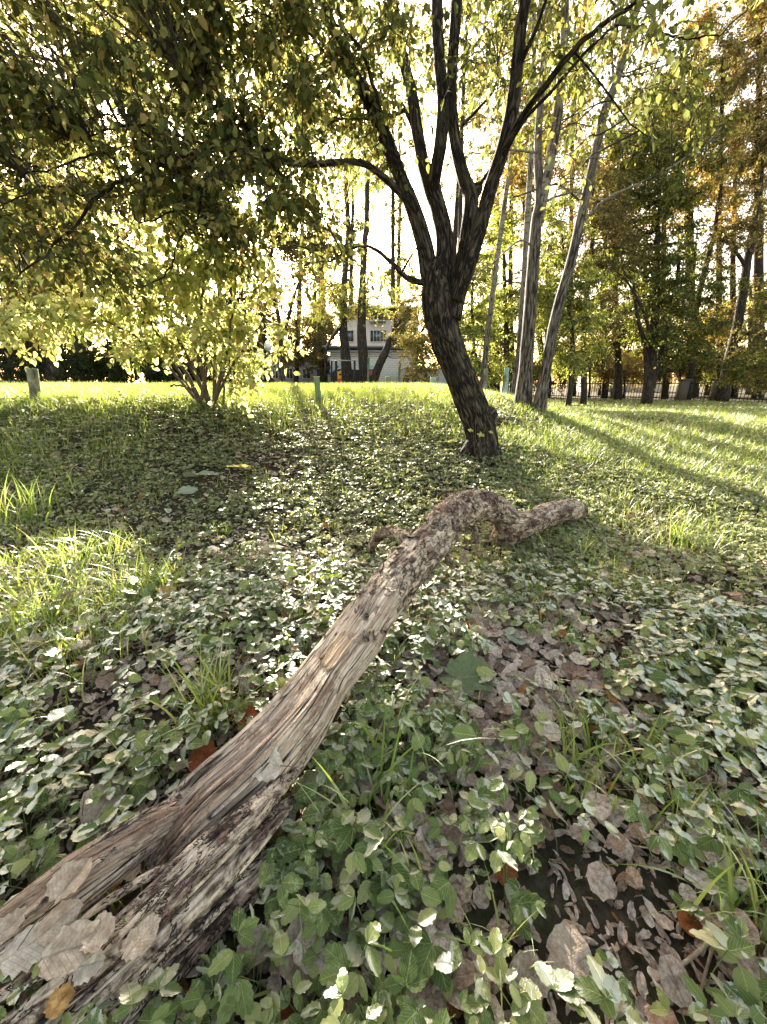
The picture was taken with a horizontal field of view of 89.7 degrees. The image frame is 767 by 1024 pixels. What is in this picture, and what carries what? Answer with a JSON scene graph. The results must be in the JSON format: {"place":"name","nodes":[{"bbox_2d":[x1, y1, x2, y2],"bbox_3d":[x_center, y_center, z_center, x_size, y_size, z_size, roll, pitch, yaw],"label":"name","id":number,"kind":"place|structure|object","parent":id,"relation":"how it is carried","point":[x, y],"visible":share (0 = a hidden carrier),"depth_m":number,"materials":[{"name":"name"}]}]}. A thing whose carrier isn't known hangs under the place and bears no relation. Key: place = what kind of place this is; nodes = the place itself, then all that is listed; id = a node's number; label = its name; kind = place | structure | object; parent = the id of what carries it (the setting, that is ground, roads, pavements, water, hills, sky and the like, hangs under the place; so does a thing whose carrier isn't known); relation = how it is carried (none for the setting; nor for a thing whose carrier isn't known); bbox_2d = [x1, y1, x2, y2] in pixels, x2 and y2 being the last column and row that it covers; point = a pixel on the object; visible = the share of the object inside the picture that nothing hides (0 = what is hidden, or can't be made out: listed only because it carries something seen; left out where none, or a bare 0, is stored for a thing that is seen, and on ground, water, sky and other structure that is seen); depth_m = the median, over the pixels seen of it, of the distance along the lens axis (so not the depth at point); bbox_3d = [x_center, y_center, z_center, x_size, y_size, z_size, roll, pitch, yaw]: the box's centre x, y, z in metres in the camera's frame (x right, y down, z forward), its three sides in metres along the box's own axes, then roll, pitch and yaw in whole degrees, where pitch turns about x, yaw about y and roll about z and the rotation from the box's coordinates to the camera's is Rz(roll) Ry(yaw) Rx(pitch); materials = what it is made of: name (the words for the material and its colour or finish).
{"place":"outdoors","nodes":[
{"label":"outdoors","id":0,"kind":"place"},
{"bbox_2d":[0,385,766,1023],"bbox_3d":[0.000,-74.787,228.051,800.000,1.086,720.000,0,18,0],"label":"ground","id":1,"kind":"structure","parent":0,"point":[602,911],"depth_m":1.61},
{"bbox_2d":[26,368,41,400],"bbox_3d":[-4.255,-1.503,4.706,0.173,0.480,0.113,0,18,0],"label":"pipe post","id":2,"kind":"object","parent":1,"relation":"on","point":[33,380],"visible":0.66,"depth_m":4.65,"materials":[{"name":"metal"}]},
{"bbox_2d":[5,344,72,383],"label":"dark shrub","id":3,"kind":"object","parent":1,"relation":"on","point":[47,366],"visible":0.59,"depth_m":13.76,"materials":[{"name":"green plant"}]},
{"bbox_2d":[0,467,81,536],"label":"grass tuft","id":4,"kind":"object","parent":1,"relation":"on","point":[31,506],"visible":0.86,"depth_m":3.00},
{"bbox_2d":[0,652,87,774],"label":"grass tuft","id":5,"kind":"object","parent":1,"relation":"on","point":[10,736],"visible":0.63,"depth_m":1.18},
{"bbox_2d":[0,140,104,383],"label":"spruce tree","id":6,"kind":"object","parent":1,"relation":"on","point":[8,371],"visible":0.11,"depth_m":15.03,"materials":[{"name":"green plant"}]},
{"bbox_2d":[0,0,134,382],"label":"tree","id":7,"kind":"object","parent":1,"relation":"on","point":[77,345],"visible":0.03,"depth_m":16.65,"materials":[{"name":"green plant"}]},
{"bbox_2d":[0,170,145,370],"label":"ash leaved maple","id":8,"kind":"object","parent":1,"relation":"on","point":[65,277],"visible":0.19,"depth_m":4.98,"materials":[{"name":"green plant"}]},
{"bbox_2d":[0,585,150,704],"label":"grass tuft","id":9,"kind":"object","parent":1,"relation":"on","point":[62,641],"visible":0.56,"depth_m":1.58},
{"bbox_2d":[0,538,151,654],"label":"grass tuft","id":10,"kind":"object","parent":1,"relation":"on","point":[17,601],"visible":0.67,"depth_m":1.89,"materials":[{"name":"plant"}]},
{"bbox_2d":[0,2,160,354],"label":"tree","id":11,"kind":"object","parent":1,"relation":"on","point":[87,118],"visible":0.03,"depth_m":26.62,"materials":[{"name":"green plant"}]},
{"bbox_2d":[14,513,160,575],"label":"grass tuft","id":12,"kind":"object","parent":1,"relation":"on","point":[87,548],"visible":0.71,"depth_m":2.45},
{"bbox_2d":[43,342,155,383],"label":"dark shrub","id":13,"kind":"object","parent":1,"relation":"on","point":[93,370],"visible":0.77,"depth_m":12.05,"materials":[{"name":"green plant"}]},
{"bbox_2d":[63,167,145,382],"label":"tree","id":14,"kind":"object","parent":1,"relation":"on","point":[127,235],"visible":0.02,"depth_m":28.62,"materials":[{"name":"green plant"}]},
{"bbox_2d":[52,528,214,610],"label":"grass tuft","id":15,"kind":"object","parent":1,"relation":"on","point":[158,572],"visible":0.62,"depth_m":2.05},
{"bbox_2d":[58,0,236,382],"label":"tree","id":16,"kind":"object","parent":1,"relation":"on","point":[147,91],"visible":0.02,"depth_m":18.58,"materials":[{"name":"green plant"}]},
{"bbox_2d":[0,133,314,418],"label":"yellow bush","id":17,"kind":"object","parent":1,"relation":"on","point":[168,346],"visible":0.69,"depth_m":4.09,"materials":[{"name":"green plant"}]},
{"bbox_2d":[134,350,212,383],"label":"dark shrub","id":18,"kind":"object","parent":1,"relation":"on","point":[160,376],"visible":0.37,"depth_m":15.99,"materials":[{"name":"green plant"}]},
{"bbox_2d":[134,619,267,741],"bbox_3d":[-0.606,0.574,1.257,0.569,0.336,0.531,0,18,0],"label":"grass tuft","id":19,"kind":"object","parent":1,"relation":"on","point":[205,696],"visible":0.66,"depth_m":1.29,"materials":[{"name":"plant"}]},
{"bbox_2d":[206,261,270,383],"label":"spruce tree","id":20,"kind":"object","parent":1,"relation":"on","point":[238,300],"visible":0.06,"depth_m":19.69,"materials":[{"name":"green plant"}]},
{"bbox_2d":[213,266,274,382],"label":"tree","id":21,"kind":"object","parent":1,"relation":"on","point":[241,293],"visible":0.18,"depth_m":21.18,"materials":[{"name":"green plant"}]},
{"bbox_2d":[246,294,300,382],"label":"tree","id":22,"kind":"object","parent":1,"relation":"on","point":[261,335],"visible":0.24,"depth_m":30.85,"materials":[{"name":"green plant"}]},
{"bbox_2d":[0,486,587,1023],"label":"fallen log","id":23,"kind":"object","parent":1,"relation":"on","point":[198,840],"visible":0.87,"depth_m":0.86,"materials":[{"name":"brown wood"}]},
{"bbox_2d":[0,906,26,945],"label":"dry leaf","id":24,"kind":"object","parent":23,"relation":"on","point":[10,924],"visible":1,"depth_m":0.68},
{"bbox_2d":[0,920,49,979],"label":"dry leaf","id":25,"kind":"object","parent":23,"relation":"on","point":[24,958],"visible":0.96,"depth_m":0.65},
{"bbox_2d":[17,857,91,950],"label":"dry leaf","id":26,"kind":"object","parent":23,"relation":"on","point":[67,879],"visible":1,"depth_m":0.70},
{"bbox_2d":[43,982,75,1019],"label":"dry leaf","id":27,"kind":"object","parent":23,"relation":"on","point":[58,1001],"visible":1,"depth_m":0.63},
{"bbox_2d":[36,898,83,944],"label":"dry leaf","id":28,"kind":"object","parent":23,"relation":"on","point":[52,923],"visible":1,"depth_m":0.68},
{"bbox_2d":[38,919,99,980],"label":"dry leaf","id":29,"kind":"object","parent":23,"relation":"on","point":[62,955],"visible":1,"depth_m":0.65,"materials":[{"name":"plant"}]},
{"bbox_2d":[79,910,115,953],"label":"dry leaf","id":30,"kind":"object","parent":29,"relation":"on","point":[96,939],"visible":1,"depth_m":0.66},
{"bbox_2d":[72,949,105,986],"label":"dry leaf","id":31,"kind":"object","parent":23,"relation":"on","point":[86,970],"visible":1,"depth_m":0.65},
{"bbox_2d":[120,914,160,961],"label":"dry leaf","id":32,"kind":"object","parent":23,"relation":"on","point":[140,938],"visible":1,"depth_m":0.67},
{"bbox_2d":[252,745,298,781],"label":"dry leaf","id":33,"kind":"object","parent":23,"relation":"on","point":[272,770],"visible":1,"depth_m":0.93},
{"bbox_2d":[267,308,320,383],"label":"tree","id":34,"kind":"object","parent":1,"relation":"on","point":[300,361],"visible":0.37,"depth_m":34.62,"materials":[{"name":"green plant"}]},
{"bbox_2d":[245,218,346,383],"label":"tree","id":35,"kind":"object","parent":1,"relation":"on","point":[286,254],"visible":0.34,"depth_m":13.16,"materials":[{"name":"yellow plant"}]},
{"bbox_2d":[266,355,330,384],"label":"building","id":36,"kind":"structure","parent":1,"relation":"on","point":[308,378],"depth_m":39.56,"materials":[{"name":"grey stone"}]},
{"bbox_2d":[282,276,352,348],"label":"tree","id":37,"kind":"object","parent":1,"relation":"on","point":[330,288],"visible":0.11,"depth_m":44.09,"materials":[{"name":"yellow plant"}]},
{"bbox_2d":[298,309,338,383],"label":"tree","id":38,"kind":"object","parent":1,"relation":"on","point":[311,341],"visible":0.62,"depth_m":32.08,"materials":[{"name":"green plant"}]},
{"bbox_2d":[214,0,432,383],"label":"tree","id":39,"kind":"object","parent":1,"relation":"on","point":[417,22],"visible":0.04,"depth_m":30.80,"materials":[{"name":"green plant"}]},
{"bbox_2d":[277,143,383,301],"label":"tree","id":40,"kind":"object","parent":1,"relation":"on","point":[355,225],"visible":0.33,"depth_m":52.67,"materials":[{"name":"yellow plant"}]},
{"bbox_2d":[296,153,380,383],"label":"tree","id":41,"kind":"object","parent":1,"relation":"on","point":[346,370],"visible":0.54,"depth_m":25.00,"materials":[{"name":"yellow plant"}]},
{"bbox_2d":[287,686,434,929],"bbox_3d":[0.003,0.692,0.969,0.349,0.286,0.392,11,21,30],"label":"grass tuft","id":42,"kind":"object","parent":1,"relation":"on","point":[374,790],"visible":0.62,"depth_m":0.98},
{"bbox_2d":[322,346,416,384],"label":"garage","id":43,"kind":"structure","parent":1,"relation":"on","point":[390,368],"depth_m":30.83,"materials":[{"name":"white brick"}]},
{"bbox_2d":[324,47,418,383],"bbox_3d":[-0.909,-16.237,23.162,6.384,17.269,4.243,0,18,0],"label":"tree","id":44,"kind":"object","parent":1,"relation":"on","point":[362,344],"visible":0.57,"depth_m":23.67,"materials":[{"name":"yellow plant"}]},
{"bbox_2d":[339,303,418,345],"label":"apartment house","id":45,"kind":"structure","parent":1,"relation":"on","point":[375,335],"depth_m":41.80,"materials":[{"name":"white brick"}]},
{"bbox_2d":[0,0,762,464],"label":"leaning tree","id":46,"kind":"object","parent":1,"relation":"on","point":[200,56],"visible":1,"depth_m":2.84,"materials":[{"name":"green plant"}]},
{"bbox_2d":[0,389,766,1023],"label":"fallen leaves","id":47,"kind":"object","parent":1,"relation":"on","point":[668,969],"visible":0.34,"depth_m":1.23,"materials":[{"name":"brown plant"}]},
{"bbox_2d":[279,914,331,987],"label":"dry leaf","id":48,"kind":"object","parent":47,"relation":"on","point":[293,930],"visible":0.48,"depth_m":0.77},
{"bbox_2d":[509,949,550,1001],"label":"dry leaf","id":49,"kind":"object","parent":47,"relation":"on","point":[521,962],"visible":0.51,"depth_m":0.73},
{"bbox_2d":[650,942,709,986],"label":"twig","id":50,"kind":"object","parent":47,"relation":"on","point":[696,953],"visible":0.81,"depth_m":0.74,"materials":[{"name":"wood"}]},
{"bbox_2d":[0,544,766,1023],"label":"ground elder","id":51,"kind":"object","parent":1,"relation":"on","point":[422,960],"visible":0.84,"depth_m":1.02,"materials":[{"name":"green plant"}]},
{"bbox_2d":[78,782,126,827],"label":"dry leaf","id":52,"kind":"object","parent":51,"relation":"on","point":[91,812],"visible":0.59,"depth_m":0.99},
{"bbox_2d":[188,740,215,771],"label":"dry leaf","id":53,"kind":"object","parent":51,"relation":"on","point":[199,755],"visible":0.7,"depth_m":1.14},
{"bbox_2d":[440,652,494,693],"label":"burdock leaf","id":54,"kind":"object","parent":51,"relation":"on","point":[462,667],"visible":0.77,"depth_m":1.44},
{"bbox_2d":[0,383,766,632],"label":"ground cover","id":55,"kind":"object","parent":1,"relation":"on","point":[741,499],"visible":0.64,"depth_m":3.59,"materials":[{"name":"green plant"}]},
{"bbox_2d":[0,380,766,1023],"bbox_3d":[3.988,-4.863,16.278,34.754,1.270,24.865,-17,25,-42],"label":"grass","id":56,"kind":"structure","parent":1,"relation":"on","point":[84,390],"depth_m":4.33,"materials":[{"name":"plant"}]},
{"bbox_2d":[0,547,766,1023],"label":"ground elder stalks","id":57,"kind":"object","parent":1,"relation":"on","point":[372,773],"visible":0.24,"depth_m":1.15,"materials":[{"name":"plant"}]},
{"bbox_2d":[281,708,487,955],"bbox_3d":[-0.009,0.740,0.923,0.398,0.237,0.497,0,18,0],"label":"grass tuft","id":58,"kind":"object","parent":1,"relation":"on","point":[391,844],"visible":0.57,"depth_m":0.86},
{"bbox_2d":[363,105,430,300],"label":"tree","id":59,"kind":"object","parent":1,"relation":"on","point":[398,279],"visible":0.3,"depth_m":51.01,"materials":[{"name":"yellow plant"}]},
{"bbox_2d":[369,282,432,382],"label":"tree","id":60,"kind":"object","parent":1,"relation":"on","point":[405,314],"visible":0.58,"depth_m":23.40,"materials":[{"name":"green plant"}]},
{"bbox_2d":[334,82,484,304],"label":"tree","id":61,"kind":"object","parent":1,"relation":"on","point":[394,220],"visible":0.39,"depth_m":40.34,"materials":[{"name":"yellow plant"}]},
{"bbox_2d":[391,304,441,384],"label":"yellow shrub","id":62,"kind":"object","parent":1,"relation":"on","point":[418,345],"visible":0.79,"depth_m":13.63,"materials":[{"name":"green plant"}]},
{"bbox_2d":[336,676,496,797],"bbox_3d":[-0.002,0.618,1.109,0.337,0.344,0.528,-13,22,-34],"label":"grass tuft","id":63,"kind":"object","parent":1,"relation":"on","point":[374,747],"visible":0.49,"depth_m":1.12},
{"bbox_2d":[421,0,506,333],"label":"tree","id":64,"kind":"object","parent":1,"relation":"on","point":[460,202],"visible":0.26,"depth_m":33.46,"materials":[{"name":"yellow plant"}]},
{"bbox_2d":[430,0,512,269],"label":"tree","id":65,"kind":"object","parent":1,"relation":"on","point":[455,220],"visible":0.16,"depth_m":35.73,"materials":[{"name":"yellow plant"}]},
{"bbox_2d":[395,692,547,876],"bbox_3d":[0.209,0.719,1.068,0.361,0.372,0.480,0,18,0],"label":"grass tuft","id":66,"kind":"object","parent":1,"relation":"on","point":[465,772],"visible":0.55,"depth_m":1.08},
{"bbox_2d":[459,216,522,391],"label":"tree","id":67,"kind":"object","parent":1,"relation":"on","point":[471,332],"visible":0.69,"depth_m":12.34,"materials":[{"name":"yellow plant"}]},
{"bbox_2d":[476,266,520,391],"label":"tree","id":68,"kind":"object","parent":1,"relation":"on","point":[500,284],"visible":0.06,"depth_m":36.76,"materials":[{"name":"green plant"}]},
{"bbox_2d":[469,20,553,395],"bbox_3d":[9.705,-22.622,31.064,5.538,25.816,6.357,-9,20,-26],"label":"tree","id":69,"kind":"object","parent":1,"relation":"on","point":[510,274],"visible":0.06,"depth_m":30.20,"materials":[{"name":"green plant"}]},
{"bbox_2d":[460,1,576,387],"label":"birch tree","id":70,"kind":"object","parent":1,"relation":"on","point":[484,364],"visible":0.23,"depth_m":10.86,"materials":[{"name":"green plant"}]},
{"bbox_2d":[469,179,574,394],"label":"tree","id":71,"kind":"object","parent":1,"relation":"on","point":[506,308],"visible":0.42,"depth_m":14.89,"materials":[{"name":"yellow plant"}]},
{"bbox_2d":[462,0,604,395],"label":"birch tree","id":72,"kind":"object","parent":1,"relation":"on","point":[527,217],"visible":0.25,"depth_m":9.11,"materials":[{"name":"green plant"}]},
{"bbox_2d":[478,89,604,365],"bbox_3d":[9.954,-16.923,25.912,8.795,18.242,6.234,0,18,0],"label":"tree","id":73,"kind":"object","parent":1,"relation":"on","point":[523,180],"visible":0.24,"depth_m":24.02,"materials":[{"name":"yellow plant"}]},
{"bbox_2d":[510,238,584,395],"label":"tree","id":74,"kind":"object","parent":1,"relation":"on","point":[559,385],"visible":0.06,"depth_m":30.27,"materials":[{"name":"green plant"}]},
{"bbox_2d":[533,347,588,398],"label":"shrub","id":75,"kind":"object","parent":1,"relation":"on","point":[537,366],"visible":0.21,"depth_m":28.00,"materials":[{"name":"green plant"}]},
{"bbox_2d":[457,0,674,409],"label":"birch tree","id":76,"kind":"object","parent":1,"relation":"on","point":[524,383],"visible":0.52,"depth_m":5.28,"materials":[{"name":"green plant"}]},
{"bbox_2d":[546,919,592,978],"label":"dry leaf","id":77,"kind":"object","parent":1,"relation":"on","point":[567,946],"visible":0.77,"depth_m":0.76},
{"bbox_2d":[531,185,620,406],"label":"tree","id":78,"kind":"object","parent":1,"relation":"on","point":[569,359],"visible":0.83,"depth_m":13.96,"materials":[{"name":"green plant"}]},
{"bbox_2d":[537,0,621,395],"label":"tree","id":79,"kind":"object","parent":1,"relation":"on","point":[577,29],"visible":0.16,"depth_m":28.47,"materials":[{"name":"green plant"}]},
{"bbox_2d":[538,521,624,563],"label":"grass tuft","id":80,"kind":"object","parent":1,"relation":"on","point":[590,546],"visible":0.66,"depth_m":2.55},
{"bbox_2d":[494,696,679,901],"bbox_3d":[0.547,0.690,1.107,0.490,0.286,0.431,13,22,34],"label":"grass tuft","id":81,"kind":"object","parent":1,"relation":"on","point":[590,780],"visible":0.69,"depth_m":1.08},
{"bbox_2d":[554,154,652,404],"bbox_3d":[9.600,-9.899,17.737,4.417,9.987,4.127,-8,20,-24],"label":"tree","id":82,"kind":"object","parent":1,"relation":"on","point":[611,238],"visible":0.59,"depth_m":16.65,"materials":[{"name":"green plant"}]},
{"bbox_2d":[560,155,654,397],"bbox_3d":[15.222,-16.157,28.224,5.893,15.358,5.934,0,18,0],"label":"tree","id":83,"kind":"object","parent":1,"relation":"on","point":[603,385],"visible":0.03,"depth_m":28.33,"materials":[{"name":"green plant"}]},
{"bbox_2d":[588,348,643,396],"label":"shrub","id":84,"kind":"object","parent":1,"relation":"on","point":[630,365],"visible":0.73,"depth_m":28.86,"materials":[{"name":"green plant"}]},
{"bbox_2d":[578,110,684,400],"bbox_3d":[13.793,-14.218,22.830,5.957,15.012,5.017,0,18,0],"label":"tree","id":85,"kind":"object","parent":1,"relation":"on","point":[618,386],"visible":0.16,"depth_m":23.03,"materials":[{"name":"green plant"}]},
{"bbox_2d":[512,0,760,411],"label":"birch tree","id":86,"kind":"object","parent":1,"relation":"on","point":[540,399],"visible":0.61,"depth_m":4.94,"materials":[{"name":"green plant"}]},
{"bbox_2d":[543,675,731,813],"bbox_3d":[0.722,0.663,1.155,0.519,0.248,0.349,9,20,25],"label":"grass tuft","id":87,"kind":"object","parent":1,"relation":"on","point":[588,742],"visible":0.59,"depth_m":1.18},
{"bbox_2d":[584,542,707,610],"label":"grass tuft","id":88,"kind":"object","parent":1,"relation":"on","point":[640,588],"visible":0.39,"depth_m":2.13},
{"bbox_2d":[533,378,766,401],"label":"park railing","id":89,"kind":"object","parent":1,"relation":"on","point":[682,389],"visible":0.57,"depth_m":24.30,"materials":[{"name":"metal"}]},
{"bbox_2d":[563,0,753,396],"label":"tree","id":90,"kind":"object","parent":1,"relation":"on","point":[702,18],"visible":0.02,"depth_m":27.18,"materials":[{"name":"green plant"}]},
{"bbox_2d":[571,82,751,403],"bbox_3d":[12.682,-11.588,18.372,8.994,12.841,5.342,0,18,0],"label":"tree","id":91,"kind":"object","parent":1,"relation":"on","point":[659,332],"visible":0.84,"depth_m":17.63,"materials":[{"name":"green plant"}]},
{"bbox_2d":[601,48,731,398],"bbox_3d":[17.424,-17.757,26.037,6.665,19.755,6.542,12,22,32],"label":"tree","id":92,"kind":"object","parent":1,"relation":"on","point":[681,139],"visible":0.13,"depth_m":22.90,"materials":[{"name":"green plant"}]},
{"bbox_2d":[582,692,753,830],"bbox_3d":[0.775,0.697,1.081,0.413,0.232,0.392,10,21,28],"label":"grass tuft","id":93,"kind":"object","parent":1,"relation":"on","point":[625,755],"visible":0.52,"depth_m":1.06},
{"bbox_2d":[639,349,718,391],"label":"shrub","id":94,"kind":"object","parent":1,"relation":"on","point":[681,372],"visible":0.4,"depth_m":26.66,"materials":[{"name":"green plant"}]},
{"bbox_2d":[603,779,766,1011],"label":"grass tuft","id":95,"kind":"object","parent":1,"relation":"on","point":[753,900],"visible":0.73,"depth_m":0.82,"materials":[{"name":"plant"}]},
{"bbox_2d":[628,508,745,559],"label":"grass tuft","id":96,"kind":"object","parent":1,"relation":"on","point":[686,543],"visible":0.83,"depth_m":2.69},
{"bbox_2d":[670,224,744,396],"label":"tree","id":97,"kind":"object","parent":1,"relation":"on","point":[693,275],"visible":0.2,"depth_m":29.44,"materials":[{"name":"green plant"}]},
{"bbox_2d":[662,0,766,377],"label":"tree","id":98,"kind":"object","parent":1,"relation":"on","point":[734,47],"visible":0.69,"depth_m":20.68,"materials":[{"name":"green plant"}]},
{"bbox_2d":[662,96,766,399],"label":"tree","id":99,"kind":"object","parent":1,"relation":"on","point":[726,220],"visible":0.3,"depth_m":22.61,"materials":[{"name":"green plant"}]},
{"bbox_2d":[675,611,766,688],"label":"grass tuft","id":100,"kind":"object","parent":1,"relation":"on","point":[721,645],"visible":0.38,"depth_m":1.54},
{"bbox_2d":[684,113,766,401],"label":"tree","id":101,"kind":"object","parent":1,"relation":"on","point":[751,227],"visible":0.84,"depth_m":20.46,"materials":[{"name":"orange plant"}]},
{"bbox_2d":[702,101,766,397],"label":"tree","id":102,"kind":"object","parent":1,"relation":"on","point":[733,259],"visible":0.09,"depth_m":29.34,"materials":[{"name":"orange plant"}]},
{"bbox_2d":[703,0,766,398],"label":"tree","id":103,"kind":"object","parent":1,"relation":"on","point":[759,102],"visible":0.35,"depth_m":24.99,"materials":[{"name":"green plant"}]},
{"bbox_2d":[711,234,766,390],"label":"tree","id":104,"kind":"object","parent":1,"relation":"on","point":[741,369],"visible":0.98,"depth_m":17.74,"materials":[{"name":"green plant"}]},
{"bbox_2d":[731,351,766,398],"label":"shrub","id":105,"kind":"object","parent":1,"relation":"on","point":[761,378],"visible":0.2,"depth_m":28.24,"materials":[{"name":"green plant"}]},
{"bbox_2d":[0,0,766,384],"label":"sky","id":106,"kind":"structure","parent":0,"point":[380,214],"materials":[{"name":"white"}]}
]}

